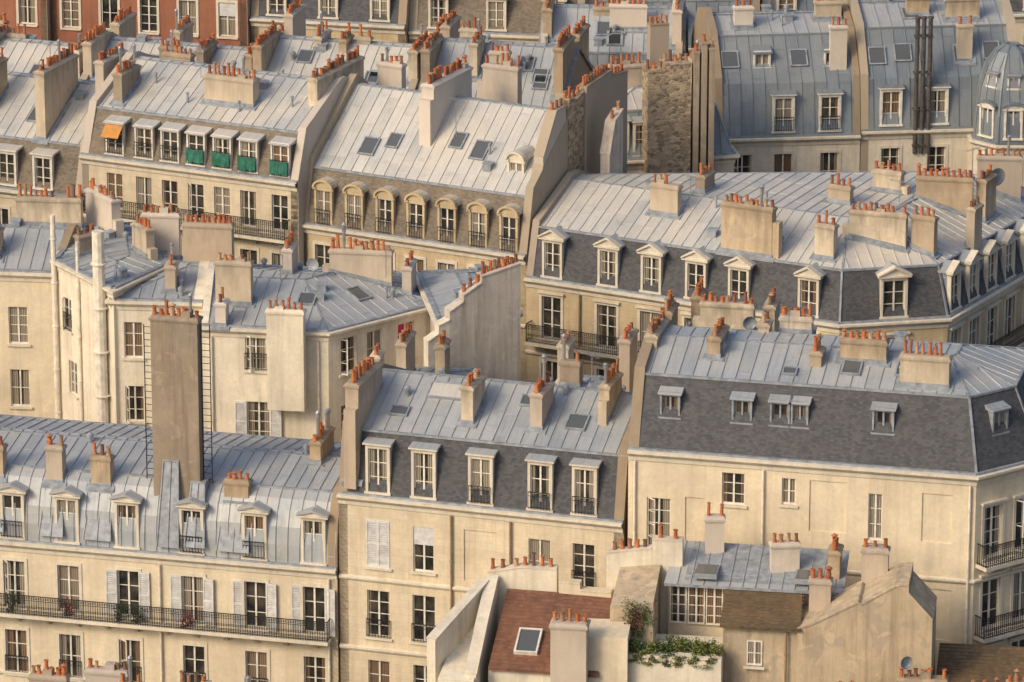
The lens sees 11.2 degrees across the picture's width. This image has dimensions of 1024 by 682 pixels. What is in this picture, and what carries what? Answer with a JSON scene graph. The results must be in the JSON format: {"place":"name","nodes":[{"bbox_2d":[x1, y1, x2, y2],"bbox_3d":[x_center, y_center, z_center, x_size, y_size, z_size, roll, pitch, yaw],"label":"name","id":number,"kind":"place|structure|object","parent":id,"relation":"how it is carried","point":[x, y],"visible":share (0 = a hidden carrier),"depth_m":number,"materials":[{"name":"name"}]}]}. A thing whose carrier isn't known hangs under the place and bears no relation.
{"place":"outdoors","nodes":[
{"label":"outdoors","id":0,"kind":"place"},
{"bbox_2d":[0,0,51,40],"bbox_3d":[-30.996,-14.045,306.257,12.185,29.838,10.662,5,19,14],"label":"apartment building","id":1,"kind":"structure","parent":0,"point":[34,16],"depth_m":298.56,"materials":[{"name":"red brick"}]},
{"bbox_2d":[16,0,37,26],"bbox_3d":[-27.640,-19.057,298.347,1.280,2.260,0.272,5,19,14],"label":"window","id":2,"kind":"structure","parent":1,"relation":"in","point":[27,10],"depth_m":298.48,"materials":[{"name":"paint"}]},
{"bbox_2d":[0,183,87,418],"bbox_3d":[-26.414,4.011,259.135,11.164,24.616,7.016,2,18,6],"label":"apartment building","id":3,"kind":"structure","parent":0,"point":[27,386],"depth_m":254.49,"materials":[{"name":"paint"}]},
{"bbox_2d":[6,307,30,346],"bbox_3d":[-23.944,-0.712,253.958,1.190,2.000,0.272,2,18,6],"label":"window","id":4,"kind":"structure","parent":3,"relation":"in","point":[18,316],"depth_m":254.06,"materials":[{"name":"glass"}]},
{"bbox_2d":[8,369,32,409],"bbox_3d":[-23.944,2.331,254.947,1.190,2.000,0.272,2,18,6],"label":"window","id":5,"kind":"structure","parent":3,"relation":"in","point":[20,379],"depth_m":255.05,"materials":[{"name":"glass"}]},
{"bbox_2d":[0,39,94,223],"bbox_3d":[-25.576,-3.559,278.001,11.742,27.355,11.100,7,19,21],"label":"apartment building","id":6,"kind":"structure","parent":0,"point":[43,113],"depth_m":270.68,"materials":[{"name":"beige stone"}]},
{"bbox_2d":[0,12,110,78],"bbox_3d":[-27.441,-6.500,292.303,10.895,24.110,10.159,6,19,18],"label":"apartment building","id":7,"kind":"structure","parent":0,"point":[23,52],"depth_m":287.92,"materials":[{"name":"paint"}]},
{"bbox_2d":[51,0,251,46],"bbox_3d":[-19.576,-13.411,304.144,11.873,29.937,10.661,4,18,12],"label":"apartment building","id":8,"kind":"structure","parent":0,"point":[226,22],"depth_m":297.30,"materials":[{"name":"red brick"}]},
{"bbox_2d":[59,0,81,30],"bbox_3d":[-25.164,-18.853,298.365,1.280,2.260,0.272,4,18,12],"label":"window","id":9,"kind":"structure","parent":8,"relation":"in","point":[71,8],"depth_m":298.48,"materials":[{"name":"paint"}]},
{"bbox_2d":[98,0,119,30],"bbox_3d":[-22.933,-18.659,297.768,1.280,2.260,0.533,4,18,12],"label":"window","id":10,"kind":"structure","parent":8,"relation":"in","point":[109,8],"depth_m":297.97,"materials":[{"name":"paint"}]},
{"bbox_2d":[137,0,159,34],"bbox_3d":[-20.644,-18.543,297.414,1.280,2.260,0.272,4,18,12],"label":"window","id":11,"kind":"structure","parent":8,"relation":"in","point":[150,22],"depth_m":297.53,"materials":[{"name":"paint"}]},
{"bbox_2d":[176,0,198,36],"bbox_3d":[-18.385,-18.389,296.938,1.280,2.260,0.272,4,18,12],"label":"window","id":12,"kind":"structure","parent":8,"relation":"in","point":[187,7],"depth_m":296.88,"materials":[{"name":"paint"}]},
{"bbox_2d":[216,0,237,39],"bbox_3d":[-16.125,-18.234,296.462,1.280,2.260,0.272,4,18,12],"label":"window","id":13,"kind":"structure","parent":8,"relation":"in","point":[226,10],"depth_m":296.52,"materials":[{"name":"paint"}]},
{"bbox_2d":[0,293,340,681],"bbox_3d":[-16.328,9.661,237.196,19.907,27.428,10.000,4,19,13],"label":"apartment building","id":14,"kind":"structure","parent":0,"point":[170,516],"depth_m":232.59,"materials":[{"name":"paint"}]},
{"bbox_2d":[0,556,28,610],"bbox_3d":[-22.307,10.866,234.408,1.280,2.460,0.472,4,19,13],"label":"window","id":15,"kind":"structure","parent":14,"relation":"in","point":[15,571],"depth_m":234.51,"materials":[{"name":"paint"}]},
{"bbox_2d":[2,625,30,676],"bbox_3d":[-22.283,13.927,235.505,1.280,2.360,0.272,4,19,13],"label":"window","id":16,"kind":"structure","parent":14,"relation":"in","point":[17,638],"depth_m":235.54,"materials":[{"name":"paint"}]},
{"bbox_2d":[54,561,82,614],"bbox_3d":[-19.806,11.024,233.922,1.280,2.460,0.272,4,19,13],"label":"window","id":17,"kind":"structure","parent":14,"relation":"in","point":[69,574],"depth_m":233.93,"materials":[{"name":"paint"}]},
{"bbox_2d":[56,630,84,681],"bbox_3d":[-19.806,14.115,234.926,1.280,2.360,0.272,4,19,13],"label":"window","id":18,"kind":"structure","parent":14,"relation":"in","point":[71,644],"depth_m":234.91,"materials":[{"name":"paint"}]},
{"bbox_2d":[105,566,150,620],"bbox_3d":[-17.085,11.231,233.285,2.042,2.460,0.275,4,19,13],"label":"window","id":19,"kind":"structure","parent":14,"relation":"in","point":[133,586],"depth_m":233.25,"materials":[{"name":"paint"}]},
{"bbox_2d":[116,635,143,681],"bbox_3d":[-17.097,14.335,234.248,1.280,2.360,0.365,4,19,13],"label":"window","id":20,"kind":"structure","parent":14,"relation":"in","point":[132,646],"depth_m":234.22,"materials":[{"name":"paint"}]},
{"bbox_2d":[170,572,213,625],"bbox_3d":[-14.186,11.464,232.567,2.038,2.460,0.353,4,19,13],"label":"window","id":21,"kind":"structure","parent":14,"relation":"in","point":[198,590],"depth_m":232.57,"materials":[{"name":"paint"}]},
{"bbox_2d":[180,641,207,681],"bbox_3d":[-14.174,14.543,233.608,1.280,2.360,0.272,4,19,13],"label":"window","id":22,"kind":"structure","parent":14,"relation":"in","point":[195,654],"depth_m":233.53,"materials":[{"name":"paint"}]},
{"bbox_2d":[233,577,276,631],"bbox_3d":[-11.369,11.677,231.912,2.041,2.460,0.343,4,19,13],"label":"window","id":23,"kind":"structure","parent":14,"relation":"in","point":[258,597],"depth_m":231.94,"materials":[{"name":"paint"}]},
{"bbox_2d":[242,647,270,681],"bbox_3d":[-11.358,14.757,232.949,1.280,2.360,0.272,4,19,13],"label":"window","id":24,"kind":"structure","parent":14,"relation":"in","point":[256,661],"depth_m":232.91,"materials":[{"name":"paint"}]},
{"bbox_2d":[291,583,335,636],"bbox_3d":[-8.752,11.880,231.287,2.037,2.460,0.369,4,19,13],"label":"window","id":25,"kind":"structure","parent":14,"relation":"in","point":[315,595],"depth_m":231.32,"materials":[{"name":"paint"}]},
{"bbox_2d":[301,652,327,681],"bbox_3d":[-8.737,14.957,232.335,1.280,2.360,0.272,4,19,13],"label":"window","id":26,"kind":"structure","parent":14,"relation":"in","point":[316,665],"depth_m":232.28,"materials":[{"name":"paint"}]},
{"bbox_2d":[79,5,283,80],"bbox_3d":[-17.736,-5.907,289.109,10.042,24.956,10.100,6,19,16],"label":"apartment building","id":27,"kind":"structure","parent":0,"point":[99,38],"depth_m":285.34,"materials":[{"name":"grey metal"}]},
{"bbox_2d":[79,29,347,265],"bbox_3d":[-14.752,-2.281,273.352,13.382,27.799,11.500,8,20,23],"label":"apartment building","id":28,"kind":"structure","parent":0,"point":[183,132],"depth_m":266.57,"materials":[{"name":"beige stone"}]},
{"bbox_2d":[238,190,257,230],"bbox_3d":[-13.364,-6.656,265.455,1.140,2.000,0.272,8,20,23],"label":"window","id":29,"kind":"structure","parent":28,"relation":"in","point":[248,198],"depth_m":265.54,"materials":[{"name":"glass"}]},
{"bbox_2d":[269,194,288,234],"bbox_3d":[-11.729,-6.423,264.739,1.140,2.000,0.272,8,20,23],"label":"window","id":30,"kind":"structure","parent":28,"relation":"in","point":[280,203],"depth_m":264.82,"materials":[{"name":"glass"}]},
{"bbox_2d":[181,213,429,441],"bbox_3d":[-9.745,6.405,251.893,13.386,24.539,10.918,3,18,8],"label":"apartment building","id":31,"kind":"structure","parent":0,"point":[292,348],"depth_m":246.55,"materials":[{"name":"paint"}]},
{"bbox_2d":[243,335,266,373],"bbox_3d":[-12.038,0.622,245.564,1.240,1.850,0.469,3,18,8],"label":"window","id":32,"kind":"structure","parent":31,"relation":"in","point":[256,356],"depth_m":245.70,"materials":[{"name":"glass"}]},
{"bbox_2d":[235,401,281,436],"bbox_3d":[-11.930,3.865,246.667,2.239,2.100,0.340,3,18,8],"label":"window","id":33,"kind":"structure","parent":31,"relation":"in","point":[261,420],"depth_m":246.66,"materials":[{"name":"paint"}]},
{"bbox_2d":[339,336,354,377],"bbox_3d":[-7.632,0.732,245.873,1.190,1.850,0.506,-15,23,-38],"label":"window","id":34,"kind":"structure","parent":31,"relation":"in","point":[347,345],"depth_m":246.00,"materials":[{"name":"paint"}]},
{"bbox_2d":[249,0,409,42],"bbox_3d":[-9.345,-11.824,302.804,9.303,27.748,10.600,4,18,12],"label":"apartment building","id":35,"kind":"structure","parent":0,"point":[385,20],"depth_m":295.41,"materials":[{"name":"beige stone"}]},
{"bbox_2d":[251,0,447,89],"bbox_3d":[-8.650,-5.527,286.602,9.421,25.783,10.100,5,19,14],"label":"apartment building","id":36,"kind":"structure","parent":0,"point":[293,48],"depth_m":282.37,"materials":[{"name":"paint"}]},
{"bbox_2d":[370,322,480,375],"bbox_3d":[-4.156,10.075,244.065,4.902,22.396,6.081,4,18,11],"label":"apartment building","id":37,"kind":"structure","parent":0,"point":[405,349],"depth_m":241.03,"materials":[{"name":"paint"}]},
{"bbox_2d":[408,0,586,43],"bbox_3d":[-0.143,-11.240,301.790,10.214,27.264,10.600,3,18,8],"label":"apartment building","id":38,"kind":"structure","parent":0,"point":[512,20],"depth_m":294.57,"materials":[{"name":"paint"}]},
{"bbox_2d":[418,10,592,107],"bbox_3d":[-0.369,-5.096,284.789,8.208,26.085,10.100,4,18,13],"label":"apartment building","id":39,"kind":"structure","parent":0,"point":[551,72],"depth_m":279.84,"materials":[{"name":"grey metal"}]},
{"bbox_2d":[488,552,558,624],"bbox_3d":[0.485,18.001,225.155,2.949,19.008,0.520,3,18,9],"label":"party wall","id":40,"kind":"structure","parent":0,"point":[535,576],"depth_m":222.34,"materials":[{"name":"beige paint"}]},
{"bbox_2d":[538,0,688,68],"bbox_3d":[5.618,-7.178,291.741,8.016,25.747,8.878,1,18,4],"label":"apartment building","id":41,"kind":"structure","parent":0,"point":[617,28],"depth_m":286.33,"materials":[{"name":"paint"}]},
{"bbox_2d":[587,0,759,55],"bbox_3d":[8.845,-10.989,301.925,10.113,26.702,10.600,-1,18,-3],"label":"apartment building","id":42,"kind":"structure","parent":0,"point":[716,5],"depth_m":294.99,"materials":[{"name":"paint"}]},
{"bbox_2d":[523,135,1023,382],"bbox_3d":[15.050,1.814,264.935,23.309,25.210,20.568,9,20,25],"label":"apartment building","id":43,"kind":"structure","parent":0,"point":[937,256],"depth_m":257.31,"materials":[{"name":"grey metal"}]},
{"bbox_2d":[537,290,564,341],"bbox_3d":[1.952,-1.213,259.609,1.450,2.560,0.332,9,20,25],"label":"window","id":44,"kind":"structure","parent":43,"relation":"in","point":[552,301],"depth_m":259.70,"materials":[{"name":"glass"}]},
{"bbox_2d":[592,298,619,351],"bbox_3d":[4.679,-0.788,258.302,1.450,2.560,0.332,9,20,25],"label":"window","id":45,"kind":"structure","parent":43,"relation":"in","point":[608,311],"depth_m":258.37,"materials":[{"name":"paint"}]},
{"bbox_2d":[635,305,659,353],"bbox_3d":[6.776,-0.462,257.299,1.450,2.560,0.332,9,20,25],"label":"window","id":46,"kind":"structure","parent":43,"relation":"in","point":[647,312],"depth_m":257.30,"materials":[{"name":"paint"}]},
{"bbox_2d":[985,299,1001,345],"bbox_3d":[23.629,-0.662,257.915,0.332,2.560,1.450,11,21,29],"label":"window","id":47,"kind":"structure","parent":43,"relation":"in","point":[990,309],"depth_m":258.06,"materials":[{"name":"paint"}]},
{"bbox_2d":[1003,289,1019,344],"bbox_3d":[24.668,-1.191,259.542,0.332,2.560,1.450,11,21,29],"label":"window","id":48,"kind":"structure","parent":43,"relation":"in","point":[1008,299],"depth_m":259.70,"materials":[{"name":"glass"}]},
{"bbox_2d":[691,0,860,171],"bbox_3d":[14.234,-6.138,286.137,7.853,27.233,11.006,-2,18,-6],"label":"apartment building","id":49,"kind":"structure","parent":0,"point":[787,90],"depth_m":279.35,"materials":[{"name":"paint"}]},
{"bbox_2d":[771,151,794,171],"bbox_3d":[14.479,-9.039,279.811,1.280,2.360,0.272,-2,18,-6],"label":"window","id":50,"kind":"structure","parent":49,"relation":"in","point":[781,161],"depth_m":279.71,"materials":[{"name":"paint"}]},
{"bbox_2d":[817,149,841,171],"bbox_3d":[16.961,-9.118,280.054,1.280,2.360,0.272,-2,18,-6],"label":"window","id":51,"kind":"structure","parent":49,"relation":"in","point":[827,161],"depth_m":279.98,"materials":[{"name":"paint"}]},
{"bbox_2d":[760,0,813,10],"bbox_3d":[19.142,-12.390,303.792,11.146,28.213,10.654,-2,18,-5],"label":"apartment building","id":52,"kind":"structure","parent":0,"point":[795,4],"depth_m":296.26,"materials":[{"name":"beige stone"}]},
{"bbox_2d":[627,304,1023,674],"bbox_3d":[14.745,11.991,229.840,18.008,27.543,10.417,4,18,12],"label":"apartment building","id":53,"kind":"structure","parent":0,"point":[911,450],"depth_m":223.49,"materials":[{"name":"paint"}]},
{"bbox_2d":[647,497,670,543],"bbox_3d":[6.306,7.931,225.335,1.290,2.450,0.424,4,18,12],"label":"window","id":54,"kind":"structure","parent":53,"relation":"in","point":[658,509],"depth_m":225.36,"materials":[{"name":"paint"}]},
{"bbox_2d":[719,472,746,508],"bbox_3d":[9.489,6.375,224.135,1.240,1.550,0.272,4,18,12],"label":"window","id":55,"kind":"structure","parent":53,"relation":"in","point":[733,484],"depth_m":224.20,"materials":[{"name":"paint"}]},
{"bbox_2d":[868,493,883,543],"bbox_3d":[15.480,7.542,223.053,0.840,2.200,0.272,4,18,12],"label":"window","id":56,"kind":"structure","parent":53,"relation":"in","point":[875,500],"depth_m":223.17,"materials":[{"name":"paint"}]},
{"bbox_2d":[978,569,1005,633],"bbox_3d":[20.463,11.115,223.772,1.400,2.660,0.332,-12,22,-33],"label":"window","id":57,"kind":"structure","parent":53,"relation":"in","point":[988,596],"depth_m":223.88,"materials":[{"name":"paint"}]},
{"bbox_2d":[981,497,1008,561],"bbox_3d":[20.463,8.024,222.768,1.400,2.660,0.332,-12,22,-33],"label":"window","id":58,"kind":"structure","parent":53,"relation":"in","point":[991,510],"depth_m":222.84,"materials":[{"name":"paint"}]},
{"bbox_2d":[1010,564,1023,624],"bbox_3d":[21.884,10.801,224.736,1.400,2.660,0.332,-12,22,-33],"label":"window","id":59,"kind":"structure","parent":53,"relation":"in","point":[1017,580],"depth_m":224.70,"materials":[{"name":"paint"}]},
{"bbox_2d":[1012,492,1023,553],"bbox_3d":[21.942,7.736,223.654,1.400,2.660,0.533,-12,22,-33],"label":"window","id":60,"kind":"structure","parent":53,"relation":"in","point":[1018,499],"depth_m":223.55,"materials":[{"name":"paint"}]},
{"bbox_2d":[841,0,1016,172],"bbox_3d":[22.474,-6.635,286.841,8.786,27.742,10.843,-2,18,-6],"label":"apartment building","id":61,"kind":"structure","parent":0,"point":[921,63],"depth_m":279.93,"materials":[{"name":"paint"}]},
{"bbox_2d":[878,145,901,169],"bbox_3d":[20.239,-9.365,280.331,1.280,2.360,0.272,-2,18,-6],"label":"window","id":62,"kind":"structure","parent":61,"relation":"in","point":[893,153],"depth_m":280.19,"materials":[{"name":"paint"}]},
{"bbox_2d":[924,143,947,170],"bbox_3d":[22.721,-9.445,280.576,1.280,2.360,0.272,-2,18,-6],"label":"window","id":63,"kind":"structure","parent":61,"relation":"in","point":[937,158],"depth_m":280.53,"materials":[{"name":"paint"}]},
{"bbox_2d":[838,666,1023,681],"bbox_3d":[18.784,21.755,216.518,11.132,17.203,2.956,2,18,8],"label":"building","id":64,"kind":"structure","parent":0,"point":[925,675],"depth_m":215.06,"materials":[{"name":"paint"}]},
{"bbox_2d":[936,643,1023,681],"bbox_3d":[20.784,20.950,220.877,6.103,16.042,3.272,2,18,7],"label":"building","id":65,"kind":"structure","parent":0,"point":[969,663],"depth_m":219.17,"materials":[{"name":"brown tile"}]},
{"label":"ground","id":66,"kind":"structure","parent":0,"visible":0},
{"bbox_2d":[49,178,169,423],"bbox_3d":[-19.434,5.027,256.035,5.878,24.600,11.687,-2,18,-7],"label":"apartment building","id":67,"kind":"structure","parent":66,"relation":"on","point":[96,264],"depth_m":251.94,"materials":[{"name":"paint"}]},
{"bbox_2d":[27,655,251,681],"bbox_3d":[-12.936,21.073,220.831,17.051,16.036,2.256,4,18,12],"label":"building","id":68,"kind":"structure","parent":66,"relation":"on","point":[110,671],"depth_m":219.91,"materials":[{"name":"paint"}]},
{"bbox_2d":[105,201,209,425],"bbox_3d":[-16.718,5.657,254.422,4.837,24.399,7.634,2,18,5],"label":"apartment building","id":69,"kind":"structure","parent":66,"relation":"on","point":[177,281],"depth_m":249.37,"materials":[{"name":"paint"}]},
{"bbox_2d":[122,322,145,360],"bbox_3d":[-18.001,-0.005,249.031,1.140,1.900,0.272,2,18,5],"label":"window","id":70,"kind":"structure","parent":69,"relation":"in","point":[133,331],"depth_m":249.14,"materials":[{"name":"glass"}]},
{"bbox_2d":[123,386,146,424],"bbox_3d":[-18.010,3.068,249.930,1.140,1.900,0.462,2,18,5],"label":"window","id":71,"kind":"structure","parent":69,"relation":"in","point":[135,411],"depth_m":250.12,"materials":[{"name":"paint"}]},
{"bbox_2d":[423,316,449,366],"bbox_3d":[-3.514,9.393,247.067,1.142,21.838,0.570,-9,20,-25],"label":"party wall","id":72,"kind":"structure","parent":66,"relation":"on","point":[431,339],"depth_m":243.80,"materials":[{"name":"beige paint"}]},
{"bbox_2d":[301,45,583,381],"bbox_3d":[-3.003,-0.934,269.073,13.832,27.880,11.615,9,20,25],"label":"apartment building","id":73,"kind":"structure","parent":66,"relation":"on","point":[431,174],"depth_m":263.17,"materials":[{"name":"grey metal"}]},
{"bbox_2d":[438,625,474,681],"bbox_3d":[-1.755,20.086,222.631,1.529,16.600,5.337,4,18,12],"label":"building","id":74,"kind":"structure","parent":66,"relation":"on","point":[454,667],"depth_m":219.01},
{"bbox_2d":[426,578,488,681],"bbox_3d":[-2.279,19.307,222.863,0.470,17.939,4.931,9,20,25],"label":"party wall","id":75,"kind":"structure","parent":66,"relation":"on","point":[449,631],"depth_m":219.70,"materials":[{"name":"white stone"}]},
{"bbox_2d":[416,263,522,332],"bbox_3d":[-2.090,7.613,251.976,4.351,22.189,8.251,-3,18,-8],"label":"apartment building","id":76,"kind":"structure","parent":66,"relation":"on","point":[438,290],"depth_m":249.44,"materials":[{"name":"grey metal"}]},
{"bbox_2d":[465,574,498,681],"bbox_3d":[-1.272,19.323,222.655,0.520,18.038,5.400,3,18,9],"label":"party wall","id":77,"kind":"structure","parent":66,"relation":"on","point":[483,640],"depth_m":220.44,"materials":[{"name":"white stone"}]},
{"bbox_2d":[444,254,520,380],"bbox_3d":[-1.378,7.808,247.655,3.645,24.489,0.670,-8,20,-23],"label":"party wall","id":78,"kind":"structure","parent":66,"relation":"on","point":[483,313],"depth_m":244.56,"materials":[{"name":"paint"}]},
{"bbox_2d":[336,333,632,681],"bbox_3d":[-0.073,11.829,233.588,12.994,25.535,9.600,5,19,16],"label":"apartment building","id":79,"kind":"structure","parent":66,"relation":"on","point":[450,486],"depth_m":228.38,"materials":[{"name":"beige stone"}]},
{"bbox_2d":[364,519,391,571],"bbox_3d":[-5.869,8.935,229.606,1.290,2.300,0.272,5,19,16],"label":"window","id":80,"kind":"structure","parent":79,"relation":"in","point":[377,531],"depth_m":229.58,"materials":[{"name":"paint"}]},
{"bbox_2d":[364,590,392,641],"bbox_3d":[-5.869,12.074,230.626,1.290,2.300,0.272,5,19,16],"label":"window","id":81,"kind":"structure","parent":79,"relation":"in","point":[378,618],"depth_m":230.70,"materials":[{"name":"paint"}]},
{"bbox_2d":[369,660,389,681],"bbox_3d":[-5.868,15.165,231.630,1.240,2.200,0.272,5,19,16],"label":"window","id":82,"kind":"structure","parent":79,"relation":"in","point":[379,671],"depth_m":231.55,"materials":[{"name":"paint"}]},
{"bbox_2d":[409,595,435,645],"bbox_3d":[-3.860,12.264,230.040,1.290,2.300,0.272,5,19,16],"label":"window","id":83,"kind":"structure","parent":79,"relation":"in","point":[423,623],"depth_m":230.08,"materials":[{"name":"paint"}]},
{"bbox_2d":[410,526,436,576],"bbox_3d":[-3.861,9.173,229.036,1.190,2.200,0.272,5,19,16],"label":"window","id":84,"kind":"structure","parent":79,"relation":"in","point":[423,537],"depth_m":229.13,"materials":[{"name":"glass"}]},
{"bbox_2d":[529,538,550,563],"bbox_3d":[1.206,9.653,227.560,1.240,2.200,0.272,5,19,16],"label":"window","id":85,"kind":"structure","parent":79,"relation":"in","point":[541,547],"depth_m":227.46,"materials":[{"name":"paint"}]},
{"bbox_2d":[571,543,594,586],"bbox_3d":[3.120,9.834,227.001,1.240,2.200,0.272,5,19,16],"label":"window","id":86,"kind":"structure","parent":79,"relation":"in","point":[583,554],"depth_m":227.01,"materials":[{"name":"glass"}]},
{"bbox_2d":[530,98,566,216],"bbox_3d":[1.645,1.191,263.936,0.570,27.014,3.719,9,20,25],"label":"party wall","id":87,"kind":"structure","parent":66,"relation":"on","point":[554,120],"depth_m":260.30,"materials":[{"name":"paint"}]},
{"bbox_2d":[488,589,612,681],"bbox_3d":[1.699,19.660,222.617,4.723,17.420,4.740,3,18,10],"label":"building","id":88,"kind":"structure","parent":66,"relation":"on","point":[521,650],"depth_m":220.35,"materials":[{"name":"tile"}]},
{"bbox_2d":[549,608,590,681],"bbox_3d":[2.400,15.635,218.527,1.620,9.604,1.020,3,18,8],"label":"chimney","id":89,"kind":"object","parent":88,"relation":"on","point":[569,648],"visible":1,"depth_m":217.17,"materials":[{"name":"paint"}]},
{"bbox_2d":[558,86,583,170],"bbox_3d":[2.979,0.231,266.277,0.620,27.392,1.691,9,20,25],"label":"party wall","id":90,"kind":"structure","parent":66,"relation":"on","point":[573,100],"depth_m":262.55,"materials":[{"name":"stone"}]},
{"bbox_2d":[559,578,612,597],"bbox_3d":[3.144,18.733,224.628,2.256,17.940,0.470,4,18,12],"label":"party wall","id":91,"kind":"structure","parent":66,"relation":"on","point":[571,586],"depth_m":221.85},
{"bbox_2d":[555,322,638,391],"bbox_3d":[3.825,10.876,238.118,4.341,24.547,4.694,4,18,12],"label":"apartment building","id":92,"kind":"structure","parent":66,"relation":"on","point":[627,341],"depth_m":234.03,"materials":[{"name":"paint"}]},
{"bbox_2d":[577,63,627,172],"bbox_3d":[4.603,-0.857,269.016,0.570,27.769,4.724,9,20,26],"label":"party wall","id":93,"kind":"structure","parent":66,"relation":"on","point":[604,87],"depth_m":264.75,"materials":[{"name":"paint"}]},
{"bbox_2d":[587,618,630,681],"bbox_3d":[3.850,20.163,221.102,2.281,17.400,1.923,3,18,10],"label":"building","id":94,"kind":"structure","parent":66,"relation":"on","point":[608,649],"depth_m":217.86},
{"bbox_2d":[600,101,623,172],"bbox_3d":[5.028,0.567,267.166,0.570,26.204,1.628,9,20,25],"label":"party wall","id":95,"kind":"structure","parent":66,"relation":"on","point":[611,153],"depth_m":263.41,"materials":[{"name":"paint"}]},
{"bbox_2d":[610,565,660,644],"bbox_3d":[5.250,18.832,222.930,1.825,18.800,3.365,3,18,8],"label":"wall","id":96,"kind":"structure","parent":66,"relation":"on","point":[639,584],"depth_m":219.66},
{"bbox_2d":[606,524,683,633],"bbox_3d":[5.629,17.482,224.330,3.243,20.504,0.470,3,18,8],"label":"party wall","id":97,"kind":"structure","parent":66,"relation":"on","point":[665,552],"depth_m":221.46,"materials":[{"name":"beige paint"}]},
{"bbox_2d":[647,13,669,64],"bbox_3d":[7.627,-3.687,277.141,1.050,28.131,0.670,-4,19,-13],"label":"chimney wall","id":98,"kind":"structure","parent":66,"relation":"on","point":[657,39],"depth_m":272.95,"materials":[{"name":"concrete"}]},
{"bbox_2d":[642,50,690,172],"bbox_3d":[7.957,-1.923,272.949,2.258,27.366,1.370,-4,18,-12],"label":"chimney wall","id":99,"kind":"structure","parent":66,"relation":"on","point":[666,107],"depth_m":269.20,"materials":[{"name":"stone"}]},
{"bbox_2d":[608,39,739,172],"bbox_3d":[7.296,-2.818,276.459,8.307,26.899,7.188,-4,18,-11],"label":"apartment building","id":100,"kind":"structure","parent":66,"relation":"on","point":[726,154],"depth_m":271.44,"materials":[{"name":"white stone"}]},
{"bbox_2d":[628,634,723,681],"bbox_3d":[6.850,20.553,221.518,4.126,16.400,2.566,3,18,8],"label":"building","id":101,"kind":"structure","parent":66,"relation":"on","point":[657,672],"depth_m":218.04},
{"bbox_2d":[691,43,699,172],"bbox_3d":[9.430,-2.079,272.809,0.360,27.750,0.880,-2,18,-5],"label":"pipe","id":102,"kind":"object","parent":66,"relation":"on","point":[695,109],"visible":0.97,"depth_m":269.30,"materials":[{"name":"metal"}]},
{"bbox_2d":[698,34,707,172],"bbox_3d":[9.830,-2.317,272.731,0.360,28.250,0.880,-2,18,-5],"label":"pipe","id":103,"kind":"object","parent":66,"relation":"on","point":[702,97],"visible":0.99,"depth_m":269.17,"materials":[{"name":"metal"}]},
{"bbox_2d":[706,40,715,169],"bbox_3d":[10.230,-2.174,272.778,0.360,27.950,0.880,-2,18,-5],"label":"pipe","id":104,"kind":"object","parent":66,"relation":"on","point":[710,100],"visible":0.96,"depth_m":269.22,"materials":[{"name":"metal"}]},
{"bbox_2d":[659,276,781,331],"bbox_3d":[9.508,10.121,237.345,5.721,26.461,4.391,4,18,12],"label":"apartment building","id":105,"kind":"structure","parent":66,"relation":"on","point":[710,311],"depth_m":232.83,"materials":[{"name":"beige paint"}]},
{"bbox_2d":[664,502,848,636],"bbox_3d":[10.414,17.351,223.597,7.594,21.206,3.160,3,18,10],"label":"building","id":106,"kind":"structure","parent":66,"relation":"on","point":[706,574],"depth_m":220.84,"materials":[{"name":"metal"}]},
{"bbox_2d":[670,586,686,623],"bbox_3d":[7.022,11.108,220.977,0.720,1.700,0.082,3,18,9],"label":"window","id":107,"kind":"structure","parent":106,"relation":"in","point":[678,595],"depth_m":221.00,"materials":[{"name":"paint"}]},
{"bbox_2d":[688,587,704,624],"bbox_3d":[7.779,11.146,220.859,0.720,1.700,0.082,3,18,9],"label":"window","id":108,"kind":"structure","parent":106,"relation":"in","point":[696,596],"depth_m":220.89,"materials":[{"name":"paint"}]},
{"bbox_2d":[706,588,722,625],"bbox_3d":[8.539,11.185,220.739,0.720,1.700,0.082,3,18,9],"label":"window","id":109,"kind":"structure","parent":106,"relation":"in","point":[714,597],"depth_m":220.73,"materials":[{"name":"paint"}]},
{"bbox_2d":[720,589,803,681],"bbox_3d":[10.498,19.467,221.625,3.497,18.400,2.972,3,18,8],"label":"building","id":110,"kind":"structure","parent":66,"relation":"on","point":[760,630],"depth_m":218.41,"materials":[{"name":"beige paint"}]},
{"bbox_2d":[743,640,764,669],"bbox_3d":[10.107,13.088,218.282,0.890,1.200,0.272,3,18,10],"label":"window","id":111,"kind":"structure","parent":110,"relation":"in","point":[754,648],"depth_m":218.37,"materials":[{"name":"paint"}]},
{"bbox_2d":[796,562,936,681],"bbox_3d":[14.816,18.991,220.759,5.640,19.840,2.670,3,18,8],"label":"party wall","id":112,"kind":"structure","parent":66,"relation":"on","point":[879,628],"depth_m":217.37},
{"bbox_2d":[808,566,833,611],"bbox_3d":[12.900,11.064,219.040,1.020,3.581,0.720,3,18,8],"label":"chimney","id":113,"kind":"object","parent":112,"relation":"on","point":[820,590],"visible":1,"depth_m":218.55,"materials":[{"name":"paint"}]},
{"bbox_2d":[860,538,890,583],"bbox_3d":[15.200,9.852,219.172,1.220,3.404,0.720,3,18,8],"label":"chimney","id":114,"kind":"object","parent":112,"relation":"on","point":[875,560],"visible":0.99,"depth_m":218.68,"materials":[{"name":"paint"}]},
{"bbox_2d":[967,41,1023,185],"bbox_3d":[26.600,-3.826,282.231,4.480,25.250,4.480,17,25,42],"label":"apartment building","id":115,"kind":"structure","parent":66,"relation":"on","point":[998,118],"depth_m":277.86,"materials":[{"name":"paint"}]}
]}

